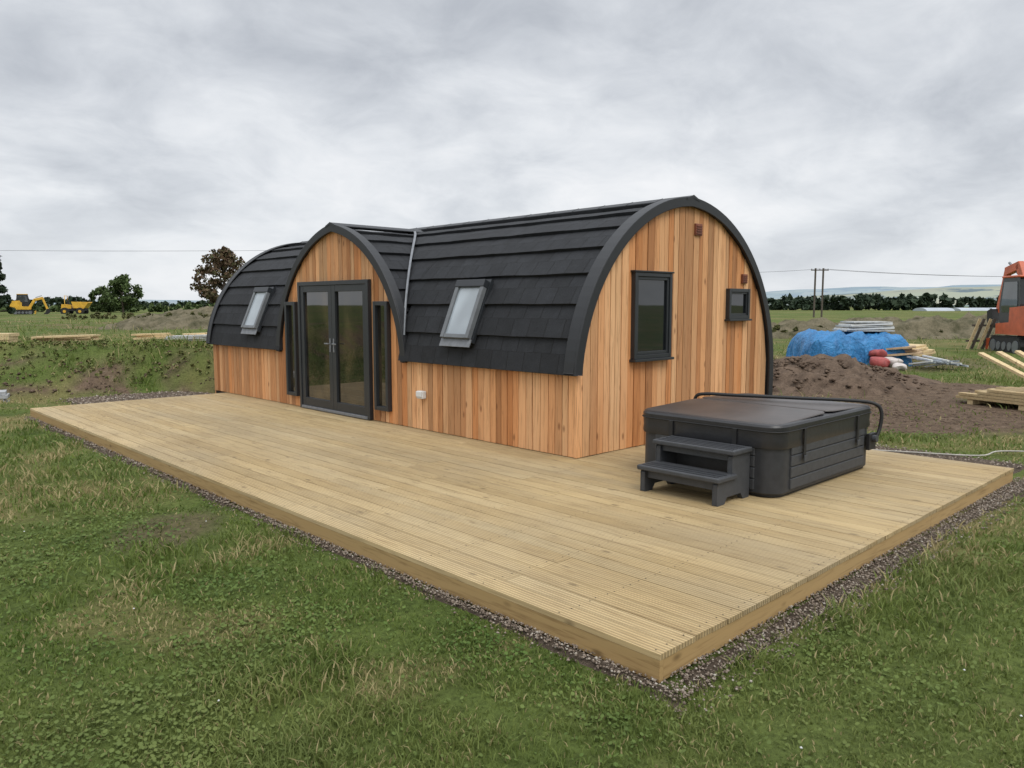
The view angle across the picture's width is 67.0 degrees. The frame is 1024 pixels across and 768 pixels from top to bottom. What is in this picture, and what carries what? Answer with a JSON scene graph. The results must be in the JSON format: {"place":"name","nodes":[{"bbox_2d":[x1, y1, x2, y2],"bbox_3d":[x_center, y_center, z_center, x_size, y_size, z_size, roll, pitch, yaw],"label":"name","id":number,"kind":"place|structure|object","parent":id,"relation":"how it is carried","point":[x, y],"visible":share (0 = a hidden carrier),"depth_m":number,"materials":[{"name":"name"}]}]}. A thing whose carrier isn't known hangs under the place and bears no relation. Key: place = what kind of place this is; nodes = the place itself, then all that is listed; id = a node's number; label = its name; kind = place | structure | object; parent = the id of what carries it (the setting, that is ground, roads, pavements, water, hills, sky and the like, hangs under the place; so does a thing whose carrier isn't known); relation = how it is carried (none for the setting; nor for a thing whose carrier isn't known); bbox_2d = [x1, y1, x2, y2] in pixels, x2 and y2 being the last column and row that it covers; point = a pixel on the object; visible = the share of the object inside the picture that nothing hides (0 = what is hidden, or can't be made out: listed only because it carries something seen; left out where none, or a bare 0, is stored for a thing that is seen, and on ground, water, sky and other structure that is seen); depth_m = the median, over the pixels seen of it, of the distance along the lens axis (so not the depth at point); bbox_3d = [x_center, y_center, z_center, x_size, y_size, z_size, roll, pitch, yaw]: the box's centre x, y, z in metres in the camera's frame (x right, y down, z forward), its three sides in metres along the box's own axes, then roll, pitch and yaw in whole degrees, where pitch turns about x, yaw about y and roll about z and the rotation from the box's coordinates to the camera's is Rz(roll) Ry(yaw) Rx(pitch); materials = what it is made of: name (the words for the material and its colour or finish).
{"place":"outdoors","nodes":[
{"label":"outdoors","id":0,"kind":"place"},
{"bbox_2d":[0,305,1023,767],"bbox_3d":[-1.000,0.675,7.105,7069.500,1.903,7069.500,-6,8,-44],"label":"ground","id":1,"kind":"structure","parent":0,"point":[172,381],"depth_m":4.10,"materials":[{"name":"green plant"}]},
{"bbox_2d":[0,390,9,401],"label":"grey slab stack","id":2,"kind":"object","parent":1,"relation":"on","point":[4,395],"visible":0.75,"depth_m":14.42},
{"bbox_2d":[0,255,15,313],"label":"conifer tree","id":3,"kind":"object","parent":1,"relation":"on","point":[5,300],"visible":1,"depth_m":79.77,"materials":[{"name":"green plant"}]},
{"bbox_2d":[0,333,18,341],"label":"timber block stack","id":4,"kind":"object","parent":1,"relation":"on","point":[13,337],"visible":0.94,"depth_m":20.44,"materials":[{"name":"beige wood"}]},
{"bbox_2d":[10,294,49,314],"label":"mini excavator","id":5,"kind":"object","parent":1,"relation":"on","point":[21,304],"visible":0.84,"depth_m":89.32,"materials":[{"name":"metal"}]},
{"bbox_2d":[31,334,101,341],"bbox_3d":[-12.865,-1.330,22.385,1.798,0.209,0.721,0,6,-3],"label":"timber sheet","id":6,"kind":"object","parent":1,"relation":"on","point":[77,337],"visible":0.83,"depth_m":22.12,"materials":[{"name":"beige wood"}]},
{"bbox_2d":[60,296,91,313],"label":"site dumper","id":7,"kind":"object","parent":1,"relation":"on","point":[79,307],"visible":0.8,"depth_m":93.93,"materials":[{"name":"metal"}]},
{"bbox_2d":[88,285,113,311],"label":"tree","id":8,"kind":"object","parent":1,"relation":"on","point":[102,306],"visible":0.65,"depth_m":110.84,"materials":[{"name":"green plant"}]},
{"bbox_2d":[0,336,212,380],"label":"bank weeds","id":9,"kind":"object","parent":1,"relation":"on","point":[103,341],"visible":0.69,"depth_m":16.53,"materials":[{"name":"green plant"}]},
{"bbox_2d":[0,302,214,311],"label":"field hedge","id":10,"kind":"object","parent":1,"relation":"on","point":[152,308],"visible":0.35,"depth_m":115.29,"materials":[{"name":"green plant"}]},
{"bbox_2d":[12,295,213,307],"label":"distant treeline","id":11,"kind":"object","parent":1,"relation":"on","point":[52,301],"visible":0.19,"depth_m":297.54,"materials":[{"name":"green plant"}]},
{"bbox_2d":[100,274,143,312],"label":"tree","id":12,"kind":"object","parent":1,"relation":"on","point":[119,285],"visible":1,"depth_m":108.96,"materials":[{"name":"green plant"}]},
{"bbox_2d":[61,311,210,319],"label":"bank scrub","id":13,"kind":"object","parent":1,"relation":"on","point":[105,316],"visible":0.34,"depth_m":58.46,"materials":[{"name":"green plant"}]},
{"bbox_2d":[131,333,172,339],"bbox_3d":[-10.573,-1.407,22.748,1.152,0.188,0.621,1,6,6],"label":"timber sheet","id":14,"kind":"object","parent":1,"relation":"on","point":[159,335],"visible":0.67,"depth_m":22.59,"materials":[{"name":"beige wood"}]},
{"bbox_2d":[98,314,210,329],"bbox_3d":[-15.497,-2.878,35.895,7.743,0.770,4.526,0,6,0],"label":"soil heap","id":15,"kind":"object","parent":1,"relation":"on","point":[186,321],"visible":0.55,"depth_m":34.69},
{"bbox_2d":[136,306,213,317],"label":"scrub bank","id":16,"kind":"structure","parent":1,"relation":"on","point":[203,310],"depth_m":60.20,"materials":[{"name":"green plant"}]},
{"bbox_2d":[164,334,206,340],"bbox_3d":[-9.352,-1.343,22.536,1.308,0.194,0.813,-1,6,-6],"label":"timber sheet","id":17,"kind":"object","parent":1,"relation":"on","point":[190,337],"visible":0.41,"depth_m":22.19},
{"bbox_2d":[183,333,206,334],"bbox_3d":[-9.919,-1.532,24.487,1.283,0.191,0.655,-2,6,-17],"label":"timber sheet","id":18,"kind":"object","parent":1,"relation":"on","point":[194,333],"visible":0.12,"depth_m":24.30,"materials":[{"name":"beige wood"}]},
{"bbox_2d":[189,246,244,304],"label":"copper leaf tree","id":19,"kind":"object","parent":1,"relation":"on","point":[223,258],"visible":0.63,"depth_m":68.50,"materials":[{"name":"brown plant"}]},
{"bbox_2d":[0,317,1023,404],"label":"rough grass","id":20,"kind":"structure","parent":1,"relation":"on","point":[195,341],"depth_m":18.57,"materials":[{"name":"plant"}]},
{"bbox_2d":[0,343,1023,437],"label":"soil clods","id":21,"kind":"object","parent":1,"relation":"on","point":[792,360],"visible":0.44,"depth_m":15.53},
{"bbox_2d":[0,428,1023,767],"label":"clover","id":22,"kind":"object","parent":1,"relation":"on","point":[202,708],"depth_m":3.57,"materials":[{"name":"green plant"}]},
{"bbox_2d":[30,392,1013,682],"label":"timber deck","id":23,"kind":"structure","parent":1,"relation":"on","point":[600,556],"depth_m":6.00,"materials":[{"name":"beige wood"}]},
{"bbox_2d":[206,195,772,457],"bbox_3d":[-1.052,-1.045,12.552,4.162,3.050,9.256,-6,8,-44],"label":"wooden cabin","id":24,"kind":"object","parent":23,"relation":"on","point":[580,333],"visible":1,"depth_m":9.56,"materials":[{"name":"brown wood"}]},
{"bbox_2d":[638,280,665,351],"bbox_3d":[1.571,-0.775,8.775,0.616,0.876,0.020,-6,8,-44],"label":"gable window glass","id":25,"kind":"structure","parent":24,"relation":"in","point":[652,293],"depth_m":8.77,"materials":[{"name":"glass"}]},
{"bbox_2d":[731,294,744,315],"bbox_3d":[2.917,-1.041,10.045,0.426,0.306,0.020,-6,8,-44],"label":"small window glass","id":26,"kind":"structure","parent":24,"relation":"in","point":[738,300],"depth_m":10.05,"materials":[{"name":"glass"}]},
{"bbox_2d":[637,435,751,506],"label":"hot tub steps","id":27,"kind":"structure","parent":23,"relation":"on","point":[720,470],"depth_m":6.47,"materials":[{"name":"grey plastic"}]},
{"bbox_2d":[642,392,883,497],"bbox_3d":[2.384,0.488,7.465,2.005,0.710,1.581,-6,8,-44],"label":"hot tub","id":28,"kind":"object","parent":23,"relation":"on","point":[796,443],"visible":0.91,"depth_m":6.90,"materials":[{"name":"plastic"}]},
{"bbox_2d":[22,391,1023,723],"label":"gravel border","id":29,"kind":"object","parent":1,"relation":"on","point":[702,669],"visible":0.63,"depth_m":4.81,"materials":[{"name":"gravel"}]},
{"bbox_2d":[811,268,828,316],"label":"utility pole","id":30,"kind":"object","parent":1,"relation":"on","point":[822,270],"visible":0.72,"depth_m":109.12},
{"bbox_2d":[0,250,1001,276],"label":"power line","id":31,"kind":"object","parent":30,"relation":"attached to","point":[775,271],"visible":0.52,"depth_m":109.64,"materials":[{"name":"black metal"}]},
{"bbox_2d":[773,354,918,395],"bbox_3d":[6.599,-0.252,16.868,4.730,0.791,3.917,0,6,0],"label":"soil heap","id":32,"kind":"object","parent":1,"relation":"on","point":[783,383],"visible":0.43,"depth_m":15.66,"materials":[{"name":"brown soil"}]},
{"bbox_2d":[786,329,911,365],"bbox_3d":[10.034,-1.099,23.202,3.152,1.133,2.500,0,6,0],"label":"blue tarp stack","id":33,"kind":"object","parent":1,"relation":"on","point":[859,345],"visible":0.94,"depth_m":22.14,"materials":[{"name":"blue plastic"}]},
{"bbox_2d":[832,321,894,331],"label":"insulation boards","id":34,"kind":"object","parent":33,"relation":"on","point":[877,326],"visible":0.99,"depth_m":22.68,"materials":[{"name":"white plastic"}]},
{"bbox_2d":[886,345,922,355],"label":"plywood offcuts","id":35,"kind":"object","parent":33,"relation":"on","point":[909,350],"visible":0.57,"depth_m":21.93,"materials":[{"name":"beige wood"}]},
{"bbox_2d":[869,357,889,367],"bbox_3d":[10.147,-0.584,21.355,0.528,0.320,0.663,3,6,23],"label":"rubble bag","id":36,"kind":"object","parent":1,"relation":"on","point":[883,362],"visible":0.77,"depth_m":21.10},
{"bbox_2d":[868,349,886,356],"bbox_3d":[10.364,-0.872,21.916,0.499,0.247,0.422,2,6,21],"label":"rubble bag","id":37,"kind":"object","parent":36,"relation":"on","point":[878,353],"visible":0.9,"depth_m":21.76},
{"bbox_2d":[772,324,988,332],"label":"bank scrub","id":38,"kind":"object","parent":1,"relation":"on","point":[775,328],"visible":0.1,"depth_m":41.05,"materials":[{"name":"green plant"}]},
{"bbox_2d":[767,292,998,309],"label":"distant treeline","id":39,"kind":"object","parent":1,"relation":"on","point":[861,301],"visible":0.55,"depth_m":249.90,"materials":[{"name":"green plant"}]},
{"bbox_2d":[771,312,1017,339],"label":"scrub bank","id":40,"kind":"structure","parent":1,"relation":"on","point":[914,328],"depth_m":41.24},
{"bbox_2d":[885,357,903,367],"bbox_3d":[10.597,-0.604,21.659,0.481,0.311,0.631,-2,6,-17],"label":"rubble bag","id":41,"kind":"object","parent":1,"relation":"on","point":[893,360],"visible":0.5,"depth_m":21.39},
{"bbox_2d":[892,363,906,370],"bbox_3d":[10.464,-0.456,20.863,0.388,0.225,0.467,4,7,35],"label":"rubble bag","id":42,"kind":"object","parent":1,"relation":"on","point":[901,366],"visible":0.73,"depth_m":20.71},
{"bbox_2d":[909,344,935,360],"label":"plywood offcuts","id":43,"kind":"object","parent":1,"relation":"on","point":[926,350],"visible":0.2,"depth_m":22.71,"materials":[{"name":"beige wood"}]},
{"bbox_2d":[908,375,942,384],"bbox_3d":[8.906,-0.048,17.692,2.299,0.287,2.471,0,6,-1],"label":"soil heap","id":44,"kind":"object","parent":1,"relation":"on","point":[928,381],"visible":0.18,"depth_m":17.34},
{"bbox_2d":[907,355,968,366],"bbox_3d":[11.401,-0.571,20.930,0.899,0.374,1.510,-1,6,-9],"label":"metal profile pile","id":45,"kind":"object","parent":1,"relation":"on","point":[935,361],"visible":0.98,"depth_m":20.71,"materials":[{"name":"white metal"}]},
{"bbox_2d":[871,449,1023,455],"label":"water hose","id":46,"kind":"object","parent":1,"relation":"on","point":[950,454],"visible":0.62,"depth_m":8.97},
{"bbox_2d":[913,308,995,310],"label":"polytunnel row","id":47,"kind":"object","parent":1,"relation":"on","point":[951,309],"visible":0.67,"depth_m":223.15,"materials":[{"name":"white plastic"}]},
{"bbox_2d":[966,319,996,349],"bbox_3d":[18.380,-1.940,30.032,1.452,1.203,0.200,1,6,6],"label":"leaning pallet","id":48,"kind":"object","parent":1,"relation":"on","point":[980,326],"visible":0.84,"depth_m":30.01,"materials":[{"name":"beige wood"}]},
{"bbox_2d":[956,350,1023,410],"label":"timber stack","id":49,"kind":"object","parent":1,"relation":"on","point":[1011,395],"visible":1,"depth_m":13.31,"materials":[{"name":"beige wood"}]},
{"bbox_2d":[985,261,1023,353],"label":"mini excavator","id":50,"kind":"object","parent":1,"relation":"on","point":[1007,313],"visible":0.96,"depth_m":28.55,"materials":[{"name":"metal"}]},
{"bbox_2d":[0,0,1023,300],"label":"sky","id":51,"kind":"structure","parent":0,"point":[140,139],"materials":[{"name":"grey"}]},
{"bbox_2d":[35,285,1000,304],"bbox_3d":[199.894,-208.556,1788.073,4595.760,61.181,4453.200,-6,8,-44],"label":"hills","id":52,"kind":"structure","parent":0,"point":[805,292],"depth_m":1939.59,"materials":[{"name":"green plant"}]},
{"bbox_2d":[768,286,1000,306],"bbox_3d":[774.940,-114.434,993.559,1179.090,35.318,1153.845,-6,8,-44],"label":"hills","id":53,"kind":"structure","parent":0,"point":[975,292],"depth_m":1059.24,"materials":[{"name":"green plant"}]}
]}

